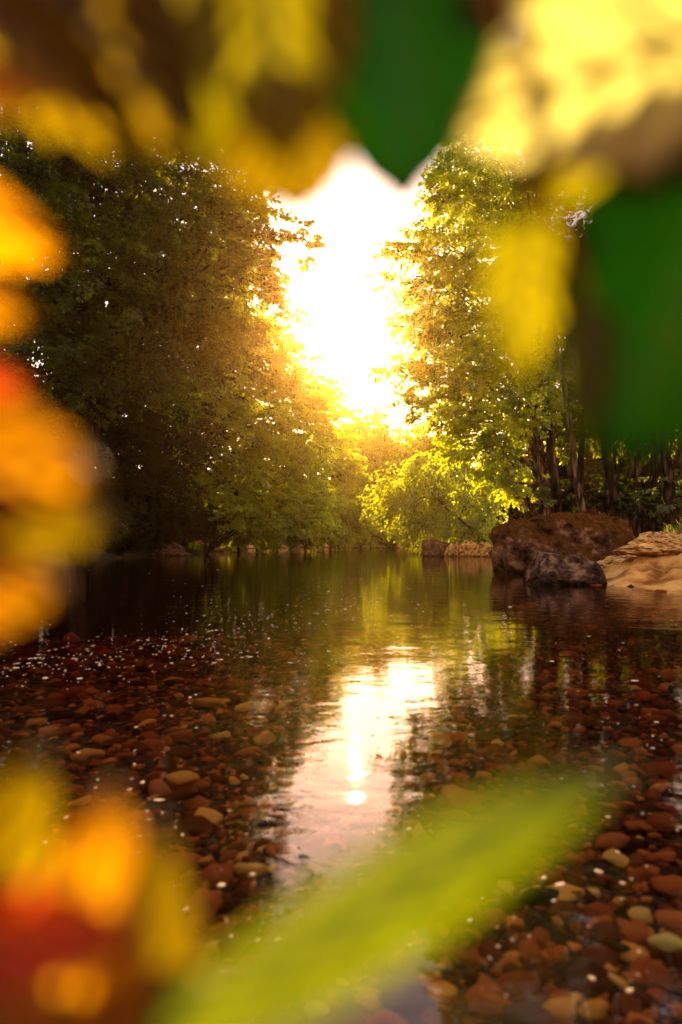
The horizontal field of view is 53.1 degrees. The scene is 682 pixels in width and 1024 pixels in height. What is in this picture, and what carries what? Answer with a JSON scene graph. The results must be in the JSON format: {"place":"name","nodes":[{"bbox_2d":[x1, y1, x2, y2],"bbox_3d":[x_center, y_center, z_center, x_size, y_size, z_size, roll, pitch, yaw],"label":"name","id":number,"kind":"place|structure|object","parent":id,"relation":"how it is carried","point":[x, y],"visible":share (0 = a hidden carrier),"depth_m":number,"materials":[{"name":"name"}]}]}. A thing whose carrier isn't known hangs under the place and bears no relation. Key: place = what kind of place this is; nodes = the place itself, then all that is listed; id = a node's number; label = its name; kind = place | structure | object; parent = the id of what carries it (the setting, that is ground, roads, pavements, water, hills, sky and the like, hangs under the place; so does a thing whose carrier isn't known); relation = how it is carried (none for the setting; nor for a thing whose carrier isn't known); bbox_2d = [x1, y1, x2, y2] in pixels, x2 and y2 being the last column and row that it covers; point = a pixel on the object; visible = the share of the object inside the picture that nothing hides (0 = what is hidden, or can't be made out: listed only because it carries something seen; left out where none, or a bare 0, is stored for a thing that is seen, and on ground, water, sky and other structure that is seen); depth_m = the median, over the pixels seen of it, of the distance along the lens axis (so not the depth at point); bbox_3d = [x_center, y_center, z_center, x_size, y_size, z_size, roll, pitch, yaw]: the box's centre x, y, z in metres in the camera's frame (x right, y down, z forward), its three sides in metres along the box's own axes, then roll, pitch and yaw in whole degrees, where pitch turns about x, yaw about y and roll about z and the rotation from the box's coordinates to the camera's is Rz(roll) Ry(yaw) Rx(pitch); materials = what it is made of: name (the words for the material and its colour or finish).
{"place":"outdoors","nodes":[
{"label":"outdoors","id":0,"kind":"place"},
{"bbox_2d":[0,22,580,478],"label":"sky","id":1,"kind":"structure","parent":0,"point":[357,215],"materials":[{"name":"white"}]},
{"bbox_2d":[0,479,681,1023],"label":"ground","id":2,"kind":"structure","parent":0,"point":[656,573],"depth_m":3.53,"materials":[{"name":"gravel"}]},
{"bbox_2d":[57,821,79,839],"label":"pebble","id":3,"kind":"object","parent":2,"relation":"on","point":[66,830],"visible":0.47,"depth_m":1.99,"materials":[{"name":"stone"}]},
{"bbox_2d":[67,794,91,805],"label":"pebble","id":4,"kind":"object","parent":2,"relation":"on","point":[84,800],"visible":1,"depth_m":2.29,"materials":[{"name":"stone"}]},
{"bbox_2d":[0,742,208,1023],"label":"yellowing plant","id":5,"kind":"object","parent":2,"relation":"on","point":[97,926],"visible":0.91,"depth_m":0.13,"materials":[{"name":"orange plant"}]},
{"bbox_2d":[0,128,213,484],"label":"broadleaf tree","id":6,"kind":"object","parent":2,"relation":"on","point":[204,403],"visible":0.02,"depth_m":29.54,"materials":[{"name":"green plant"}]},
{"bbox_2d":[86,489,142,554],"bbox_3d":[-10.738,0.572,27.927,4.432,3.332,4.422,-2,-3,40],"label":"bank bush","id":7,"kind":"object","parent":2,"relation":"on","point":[117,549],"visible":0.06,"depth_m":27.69,"materials":[{"name":"green plant"}]},
{"bbox_2d":[8,347,228,552],"bbox_3d":[-9.679,-2.526,27.185,11.373,9.040,8.305,2,-3,-39],"label":"understorey tree","id":8,"kind":"object","parent":2,"relation":"on","point":[157,469],"visible":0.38,"depth_m":27.62,"materials":[{"name":"green plant"}]},
{"bbox_2d":[101,481,181,551],"bbox_3d":[-9.228,0.424,29.532,3.854,3.770,4.545,-2,-3,36],"label":"bank bush","id":9,"kind":"object","parent":2,"relation":"on","point":[157,544],"visible":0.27,"depth_m":29.00,"materials":[{"name":"green plant"}]},
{"bbox_2d":[0,112,325,559],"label":"sycamore tree","id":10,"kind":"object","parent":2,"relation":"on","point":[136,297],"visible":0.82,"depth_m":22.45,"materials":[{"name":"green plant"}]},
{"bbox_2d":[165,770,199,786],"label":"stone","id":11,"kind":"object","parent":2,"relation":"on","point":[183,778],"visible":1,"depth_m":2.20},
{"bbox_2d":[151,491,216,548],"bbox_3d":[-8.082,0.489,32.816,4.084,3.362,4.111,0,-2,0],"label":"bank bush","id":12,"kind":"object","parent":2,"relation":"on","point":[200,535],"visible":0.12,"depth_m":32.73,"materials":[{"name":"green plant"}]},
{"bbox_2d":[92,160,291,538],"bbox_3d":[-8.614,-9.242,36.015,12.555,22.564,10.609,0,-2,0],"label":"broadleaf tree","id":13,"kind":"object","parent":2,"relation":"on","point":[215,522],"visible":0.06,"depth_m":33.33,"materials":[{"name":"green plant"}]},
{"bbox_2d":[177,499,231,551],"bbox_3d":[-7.168,0.758,36.110,3.836,3.349,3.360,0,-2,0],"label":"bank bush","id":14,"kind":"object","parent":2,"relation":"on","point":[192,546],"visible":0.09,"depth_m":35.86,"materials":[{"name":"green plant"}]},
{"bbox_2d":[191,887,222,916],"bbox_3d":[-0.308,0.881,1.524,0.078,0.042,0.079,5,21,34],"label":"pebble","id":15,"kind":"object","parent":2,"relation":"on","point":[206,902],"visible":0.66,"depth_m":1.52,"materials":[{"name":"stone"}]},
{"bbox_2d":[125,302,357,550],"bbox_3d":[-4.184,-4.345,35.893,14.455,12.921,9.546,2,-3,-42],"label":"sycamore tree","id":16,"kind":"object","parent":2,"relation":"on","point":[285,385],"visible":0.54,"depth_m":33.79,"materials":[{"name":"green plant"}]},
{"bbox_2d":[220,501,271,552],"bbox_3d":[-5.574,0.896,35.993,3.194,3.753,3.034,-1,-3,31],"label":"bank bush","id":17,"kind":"object","parent":2,"relation":"on","point":[237,542],"visible":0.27,"depth_m":35.72,"materials":[{"name":"green plant"}]},
{"bbox_2d":[233,863,268,877],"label":"pebble","id":18,"kind":"object","parent":2,"relation":"on","point":[258,870],"visible":0.91,"depth_m":1.66,"materials":[{"name":"stone"}]},
{"bbox_2d":[229,515,285,551],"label":"bank bush","id":19,"kind":"object","parent":2,"relation":"on","point":[271,544],"visible":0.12,"depth_m":37.80,"materials":[{"name":"green plant"}]},
{"bbox_2d":[253,730,276,744],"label":"pebble","id":20,"kind":"object","parent":2,"relation":"on","point":[265,737],"visible":0.91,"depth_m":3.03,"materials":[{"name":"stone"}]},
{"bbox_2d":[199,445,337,553],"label":"young maple tree","id":21,"kind":"object","parent":2,"relation":"on","point":[297,516],"visible":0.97,"depth_m":32.92,"materials":[{"name":"green plant"}]},
{"bbox_2d":[258,532,303,550],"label":"bank bush","id":22,"kind":"object","parent":2,"relation":"on","point":[292,543],"visible":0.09,"depth_m":41.69,"materials":[{"name":"green plant"}]},
{"bbox_2d":[229,367,384,549],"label":"riverside tree","id":23,"kind":"object","parent":2,"relation":"on","point":[342,478],"visible":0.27,"depth_m":47.45,"materials":[{"name":"green plant"}]},
{"bbox_2d":[286,514,329,549],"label":"bank bush","id":24,"kind":"object","parent":2,"relation":"on","point":[306,544],"visible":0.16,"depth_m":46.47,"materials":[{"name":"green plant"}]},
{"bbox_2d":[295,819,320,830],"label":"pebble","id":25,"kind":"object","parent":2,"relation":"on","point":[311,825],"visible":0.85,"depth_m":2.00,"materials":[{"name":"stone"}]},
{"bbox_2d":[302,843,340,859],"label":"pebble","id":26,"kind":"object","parent":2,"relation":"on","point":[328,851],"visible":0.95,"depth_m":1.75,"materials":[{"name":"stone"}]},
{"bbox_2d":[308,519,355,548],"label":"bank bush","id":27,"kind":"object","parent":2,"relation":"on","point":[330,542],"visible":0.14,"depth_m":51.54,"materials":[{"name":"green plant"}]},
{"bbox_2d":[309,397,383,473],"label":"tree","id":28,"kind":"object","parent":2,"relation":"on","point":[358,427],"visible":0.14,"depth_m":76.68,"materials":[{"name":"yellow plant"}]},
{"bbox_2d":[334,472,386,546],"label":"tree","id":29,"kind":"object","parent":2,"relation":"on","point":[362,484],"visible":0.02,"depth_m":61.99,"materials":[{"name":"green plant"}]},
{"bbox_2d":[352,1005,373,1023],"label":"pebble","id":30,"kind":"object","parent":2,"relation":"on","point":[361,1014],"visible":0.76,"depth_m":1.14,"materials":[{"name":"stone"}]},
{"bbox_2d":[341,512,388,547],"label":"bank bush","id":31,"kind":"object","parent":2,"relation":"on","point":[371,542],"visible":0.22,"depth_m":57.41,"materials":[{"name":"green plant"}]},
{"bbox_2d":[328,429,402,510],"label":"tree","id":32,"kind":"object","parent":2,"relation":"on","point":[377,448],"visible":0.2,"depth_m":66.81,"materials":[{"name":"yellow plant"}]},
{"bbox_2d":[339,401,403,441],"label":"tree","id":33,"kind":"object","parent":2,"relation":"on","point":[384,417],"visible":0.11,"depth_m":82.67,"materials":[{"name":"yellow plant"}]},
{"bbox_2d":[341,460,420,532],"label":"tree","id":34,"kind":"object","parent":2,"relation":"on","point":[377,465],"visible":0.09,"depth_m":63.66,"materials":[{"name":"green plant"}]},
{"bbox_2d":[355,422,410,477],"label":"tree","id":35,"kind":"object","parent":2,"relation":"on","point":[378,438],"visible":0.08,"depth_m":75.12,"materials":[{"name":"yellow plant"}]},
{"bbox_2d":[359,486,424,547],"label":"tree","id":36,"kind":"object","parent":2,"relation":"on","point":[390,542],"visible":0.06,"depth_m":61.22,"materials":[{"name":"green plant"}]},
{"bbox_2d":[371,433,417,477],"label":"tree","id":37,"kind":"object","parent":2,"relation":"on","point":[392,444],"visible":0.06,"depth_m":68.88,"materials":[{"name":"yellow plant"}]},
{"bbox_2d":[168,767,634,1023],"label":"long leaved plant","id":38,"kind":"object","parent":2,"relation":"on","point":[362,922],"visible":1,"depth_m":0.10,"materials":[{"name":"green plant"}]},
{"bbox_2d":[385,422,445,498],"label":"tree","id":39,"kind":"object","parent":2,"relation":"on","point":[404,455],"visible":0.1,"depth_m":65.22,"materials":[{"name":"yellow plant"}]},
{"bbox_2d":[182,0,681,456],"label":"overhanging branch","id":40,"kind":"object","parent":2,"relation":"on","point":[566,103],"visible":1,"depth_m":0.15,"materials":[{"name":"yellow plant"}]},
{"bbox_2d":[0,0,234,631],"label":"orange leaved branch","id":41,"kind":"object","parent":40,"relation":"attached to","point":[123,80],"visible":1,"depth_m":0.14,"materials":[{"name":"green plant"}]},
{"bbox_2d":[421,539,449,555],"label":"rock","id":42,"kind":"object","parent":2,"relation":"on","point":[433,547],"visible":0.45,"depth_m":29.33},
{"bbox_2d":[356,446,515,554],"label":"willow tree","id":43,"kind":"object","parent":2,"relation":"on","point":[406,502],"visible":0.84,"depth_m":31.69,"materials":[{"name":"green plant"}]},
{"bbox_2d":[399,421,475,519],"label":"tree","id":44,"kind":"object","parent":2,"relation":"on","point":[422,447],"visible":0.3,"depth_m":60.81,"materials":[{"name":"yellow plant"}]},
{"bbox_2d":[426,981,457,1001],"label":"stone","id":45,"kind":"object","parent":2,"relation":"on","point":[447,991],"visible":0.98,"depth_m":1.13,"materials":[{"name":"stone"}]},
{"bbox_2d":[454,541,477,556],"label":"rock","id":46,"kind":"object","parent":2,"relation":"on","point":[466,548],"visible":0.38,"depth_m":28.64,"materials":[{"name":"stone"}]},
{"bbox_2d":[367,338,566,509],"bbox_3d":[3.686,-2.035,17.730,6.278,7.398,3.279,-1,-2,14],"label":"beech tree","id":47,"kind":"object","parent":2,"relation":"on","point":[477,384],"visible":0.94,"depth_m":17.51,"materials":[{"name":"green plant"}]},
{"bbox_2d":[366,144,574,514],"bbox_3d":[3.592,-5.494,19.340,5.814,14.464,4.276,0,-2,0],"label":"beech tree","id":48,"kind":"object","parent":2,"relation":"on","point":[454,319],"visible":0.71,"depth_m":19.07,"materials":[{"name":"green plant"}]},
{"bbox_2d":[457,950,487,967],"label":"pebble","id":49,"kind":"object","parent":2,"relation":"on","point":[470,959],"visible":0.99,"depth_m":1.29,"materials":[{"name":"stone"}]},
{"bbox_2d":[467,1007,493,1019],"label":"pebble","id":50,"kind":"object","parent":2,"relation":"on","point":[484,1013],"visible":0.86,"depth_m":1.13,"materials":[{"name":"stone"}]},
{"bbox_2d":[475,542,492,556],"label":"rock","id":51,"kind":"object","parent":2,"relation":"on","point":[483,549],"visible":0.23,"depth_m":28.36,"materials":[{"name":"stone"}]},
{"bbox_2d":[398,156,575,512],"bbox_3d":[5.418,-6.218,21.857,6.146,15.427,5.550,1,-3,-29],"label":"beech tree","id":52,"kind":"object","parent":2,"relation":"on","point":[562,470],"visible":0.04,"depth_m":22.16,"materials":[{"name":"green plant"}]},
{"bbox_2d":[476,977,503,995],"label":"pebble","id":53,"kind":"object","parent":2,"relation":"on","point":[489,985],"visible":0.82,"depth_m":1.20,"materials":[{"name":"stone"}]},
{"bbox_2d":[480,897,524,914],"bbox_3d":[0.357,0.873,1.508,0.099,0.030,0.049,-3,7,4],"label":"pebble","id":54,"kind":"object","parent":2,"relation":"on","point":[507,905],"visible":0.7,"depth_m":1.50,"materials":[{"name":"stone"}]},
{"bbox_2d":[467,262,557,515],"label":"slender tree","id":55,"kind":"object","parent":2,"relation":"on","point":[548,351],"visible":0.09,"depth_m":17.26,"materials":[{"name":"brown plant"}]},
{"bbox_2d":[438,413,595,525],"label":"woodland tree","id":56,"kind":"object","parent":2,"relation":"on","point":[512,514],"visible":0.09,"depth_m":55.80,"materials":[{"name":"green plant"}]},
{"bbox_2d":[479,201,561,512],"bbox_3d":[5.197,-3.360,17.839,3.158,10.041,2.232,1,-3,-32],"label":"slender tree","id":57,"kind":"object","parent":2,"relation":"on","point":[553,478],"visible":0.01,"depth_m":17.63,"materials":[{"name":"brown plant"}]},
{"bbox_2d":[510,474,557,516],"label":"undergrowth bush","id":58,"kind":"object","parent":2,"relation":"on","point":[548,500],"visible":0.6,"depth_m":16.99,"materials":[{"name":"green plant"}]},
{"bbox_2d":[526,755,550,766],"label":"pebble","id":59,"kind":"object","parent":2,"relation":"on","point":[538,760],"visible":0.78,"depth_m":2.57,"materials":[{"name":"stone"}]},
{"bbox_2d":[497,209,585,511],"bbox_3d":[5.066,-3.041,16.947,2.914,9.097,2.446,1,-2,-13],"label":"slender tree","id":60,"kind":"object","parent":2,"relation":"on","point":[575,478],"visible":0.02,"depth_m":16.80,"materials":[{"name":"brown plant"}]},
{"bbox_2d":[535,486,576,512],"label":"undergrowth bush","id":61,"kind":"object","parent":2,"relation":"on","point":[567,502],"visible":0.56,"depth_m":17.62,"materials":[{"name":"green plant"}]},
{"bbox_2d":[488,510,634,573],"bbox_3d":[4.812,1.330,14.920,3.125,2.740,3.504,0,-2,0],"label":"boulder","id":62,"kind":"object","parent":2,"relation":"on","point":[593,535],"visible":0.45,"depth_m":14.03,"materials":[{"name":"stone"}]},
{"bbox_2d":[546,708,579,715],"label":"pebble","id":63,"kind":"object","parent":2,"relation":"on","point":[560,711],"visible":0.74,"depth_m":3.50,"materials":[{"name":"stone"}]},
{"bbox_2d":[523,550,607,584],"bbox_3d":[3.656,1.199,11.101,1.387,1.153,1.147,0,-2,0],"label":"rock","id":64,"kind":"object","parent":2,"relation":"on","point":[552,567],"visible":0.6,"depth_m":10.77,"materials":[{"name":"stone"}]},
{"bbox_2d":[500,425,649,517],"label":"woodland tree","id":65,"kind":"object","parent":2,"relation":"on","point":[596,464],"visible":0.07,"depth_m":56.90,"materials":[{"name":"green plant"}]},
{"bbox_2d":[566,219,584,511],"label":"slender tree","id":66,"kind":"object","parent":2,"relation":"on","point":[581,455],"depth_m":19.51,"materials":[{"name":"brown plant"}]},
{"bbox_2d":[561,973,597,999],"bbox_3d":[0.427,0.849,1.212,0.086,0.032,0.048,-5,5,-28],"label":"pebble","id":67,"kind":"object","parent":2,"relation":"on","point":[583,985],"visible":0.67,"depth_m":1.21,"materials":[{"name":"stone"}]},
{"bbox_2d":[560,474,603,509],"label":"undergrowth bush","id":68,"kind":"object","parent":2,"relation":"on","point":[586,492],"visible":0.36,"depth_m":19.91,"materials":[{"name":"green plant"}]},
{"bbox_2d":[577,999,609,1019],"bbox_3d":[0.400,0.784,1.075,0.058,0.022,0.032,1,-2,-17],"label":"stone","id":69,"kind":"object","parent":2,"relation":"on","point":[593,1009],"visible":1,"depth_m":1.07,"materials":[{"name":"stone"}]},
{"bbox_2d":[505,164,681,528],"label":"broadleaf tree","id":70,"kind":"object","parent":2,"relation":"on","point":[563,437],"visible":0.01,"depth_m":20.47,"materials":[{"name":"green plant"}]},
{"bbox_2d":[588,916,611,928],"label":"pebble","id":71,"kind":"object","parent":2,"relation":"on","point":[593,920],"visible":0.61,"depth_m":1.44,"materials":[{"name":"stone"}]},
{"bbox_2d":[572,485,636,517],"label":"undergrowth bush","id":72,"kind":"object","parent":2,"relation":"on","point":[588,502],"visible":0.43,"depth_m":18.06,"materials":[{"name":"green plant"}]},
{"bbox_2d":[602,456,623,518],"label":"slender tree","id":73,"kind":"object","parent":2,"relation":"on","point":[612,484],"depth_m":17.35,"materials":[{"name":"brown plant"}]},
{"bbox_2d":[577,441,648,512],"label":"woodland tree","id":74,"kind":"object","parent":2,"relation":"on","point":[624,455],"visible":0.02,"depth_m":57.80,"materials":[{"name":"green plant"}]},
{"bbox_2d":[602,849,629,866],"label":"pebble","id":75,"kind":"object","parent":2,"relation":"on","point":[612,857],"visible":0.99,"depth_m":1.74,"materials":[{"name":"stone"}]},
{"bbox_2d":[584,466,648,503],"bbox_3d":[8.301,-0.153,20.279,2.194,2.510,1.264,1,-3,-27],"label":"undergrowth bush","id":76,"kind":"object","parent":2,"relation":"on","point":[618,471],"visible":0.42,"depth_m":20.17,"materials":[{"name":"green plant"}]},
{"bbox_2d":[604,940,629,953],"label":"pebble","id":77,"kind":"object","parent":2,"relation":"on","point":[619,947],"visible":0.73,"depth_m":1.33,"materials":[{"name":"stone"}]},
{"bbox_2d":[597,555,636,568],"bbox_3d":[5.619,1.081,13.192,1.124,0.541,1.558,2,-3,-43],"label":"sandstone ledge","id":78,"kind":"object","parent":2,"relation":"on","point":[608,561],"visible":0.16,"depth_m":13.09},
{"bbox_2d":[597,485,662,528],"bbox_3d":[7.473,0.177,17.575,1.709,1.769,1.270,0,-2,0],"label":"undergrowth bush","id":79,"kind":"object","parent":2,"relation":"on","point":[630,509],"visible":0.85,"depth_m":17.50,"materials":[{"name":"green plant"}]},
{"bbox_2d":[627,453,633,526],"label":"slender tree","id":80,"kind":"object","parent":2,"relation":"on","point":[631,465],"depth_m":20.49,"materials":[{"name":"brown plant"}]},
{"bbox_2d":[618,737,643,747],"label":"pebble","id":81,"kind":"object","parent":2,"relation":"on","point":[625,742],"visible":0.85,"depth_m":2.85,"materials":[{"name":"stone"}]},
{"bbox_2d":[584,442,677,514],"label":"woodland tree","id":82,"kind":"object","parent":2,"relation":"on","point":[674,465],"visible":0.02,"depth_m":57.41,"materials":[{"name":"green plant"}]},
{"bbox_2d":[619,919,649,944],"bbox_3d":[0.604,0.864,1.397,0.082,0.037,0.068,0,-2,-12],"label":"pebble","id":83,"kind":"object","parent":2,"relation":"on","point":[636,931],"visible":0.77,"depth_m":1.38,"materials":[{"name":"stone"}]},
{"bbox_2d":[625,866,648,884],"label":"pebble","id":84,"kind":"object","parent":2,"relation":"on","point":[638,875],"visible":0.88,"depth_m":1.64,"materials":[{"name":"stone"}]},
{"bbox_2d":[633,448,641,537],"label":"slender tree","id":85,"kind":"object","parent":2,"relation":"on","point":[636,521],"depth_m":19.98,"materials":[{"name":"brown plant"}]},
{"bbox_2d":[623,821,652,832],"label":"pebble","id":86,"kind":"object","parent":2,"relation":"on","point":[637,826],"visible":0.99,"depth_m":1.89,"materials":[{"name":"stone"}]},
{"bbox_2d":[628,906,653,923],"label":"pebble","id":87,"kind":"object","parent":2,"relation":"on","point":[641,913],"visible":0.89,"depth_m":1.47,"materials":[{"name":"stone"}]},
{"bbox_2d":[613,543,681,555],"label":"sandstone ledge","id":88,"kind":"object","parent":2,"relation":"on","point":[650,549],"visible":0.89,"depth_m":11.21,"materials":[{"name":"stone"}]},
{"bbox_2d":[620,473,678,532],"bbox_3d":[8.924,-0.209,20.061,1.946,2.042,1.480,1,-3,-22],"label":"undergrowth bush","id":89,"kind":"object","parent":2,"relation":"on","point":[643,485],"visible":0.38,"depth_m":20.01,"materials":[{"name":"green plant"}]},
{"bbox_2d":[640,1005,659,1020],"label":"pebble","id":90,"kind":"object","parent":2,"relation":"on","point":[652,1012],"visible":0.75,"depth_m":1.15,"materials":[{"name":"stone"}]},
{"bbox_2d":[627,531,672,544],"bbox_3d":[6.545,0.682,13.877,1.336,0.618,1.090,2,-3,-42],"label":"sandstone ledge","id":91,"kind":"object","parent":2,"relation":"on","point":[642,537],"visible":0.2,"depth_m":13.81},
{"bbox_2d":[647,444,662,531],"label":"slender tree","id":92,"kind":"object","parent":2,"relation":"on","point":[655,473],"depth_m":18.48,"materials":[{"name":"brown plant"}]},
{"bbox_2d":[645,988,667,1005],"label":"pebble","id":93,"kind":"object","parent":2,"relation":"on","point":[659,995],"visible":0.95,"depth_m":1.20,"materials":[{"name":"stone"}]},
{"bbox_2d":[633,468,681,530],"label":"undergrowth bush","id":94,"kind":"object","parent":2,"relation":"on","point":[656,493],"visible":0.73,"depth_m":17.77,"materials":[{"name":"green plant"}]},
{"bbox_2d":[647,533,681,545],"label":"sandstone ledge","id":95,"kind":"object","parent":2,"relation":"on","point":[669,538],"visible":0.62,"depth_m":12.23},
{"bbox_2d":[655,801,681,812],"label":"pebble","id":96,"kind":"object","parent":2,"relation":"on","point":[668,806],"visible":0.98,"depth_m":2.10,"materials":[{"name":"stone"}]},
{"bbox_2d":[659,442,680,530],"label":"slender tree","id":97,"kind":"object","parent":2,"relation":"on","point":[668,471],"depth_m":17.73,"materials":[{"name":"brown plant"}]},
{"bbox_2d":[677,437,681,522],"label":"slender tree","id":98,"kind":"object","parent":2,"relation":"on","point":[679,466],"depth_m":20.02,"materials":[{"name":"brown plant"}]},
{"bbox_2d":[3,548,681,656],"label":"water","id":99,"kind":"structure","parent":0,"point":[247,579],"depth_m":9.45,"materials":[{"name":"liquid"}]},
{"bbox_2d":[193,698,221,706],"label":"stone","id":100,"kind":"object","parent":99,"relation":"in","point":[207,702],"visible":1,"depth_m":3.27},
{"bbox_2d":[11,563,624,651],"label":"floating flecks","id":101,"kind":"object","parent":99,"relation":"on","point":[267,618],"visible":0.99,"depth_m":5.56,"materials":[{"name":"plant"}]},
{"bbox_2d":[520,888,558,906],"bbox_3d":[0.424,0.820,1.454,0.088,0.033,0.043,0,-2,-6],"label":"stone","id":102,"kind":"object","parent":99,"relation":"in","point":[540,897],"visible":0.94,"depth_m":1.44,"materials":[{"name":"stone"}]},
{"bbox_2d":[647,932,681,951],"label":"stone","id":103,"kind":"object","parent":99,"relation":"in","point":[667,942],"visible":1,"depth_m":1.26,"materials":[{"name":"stone"}]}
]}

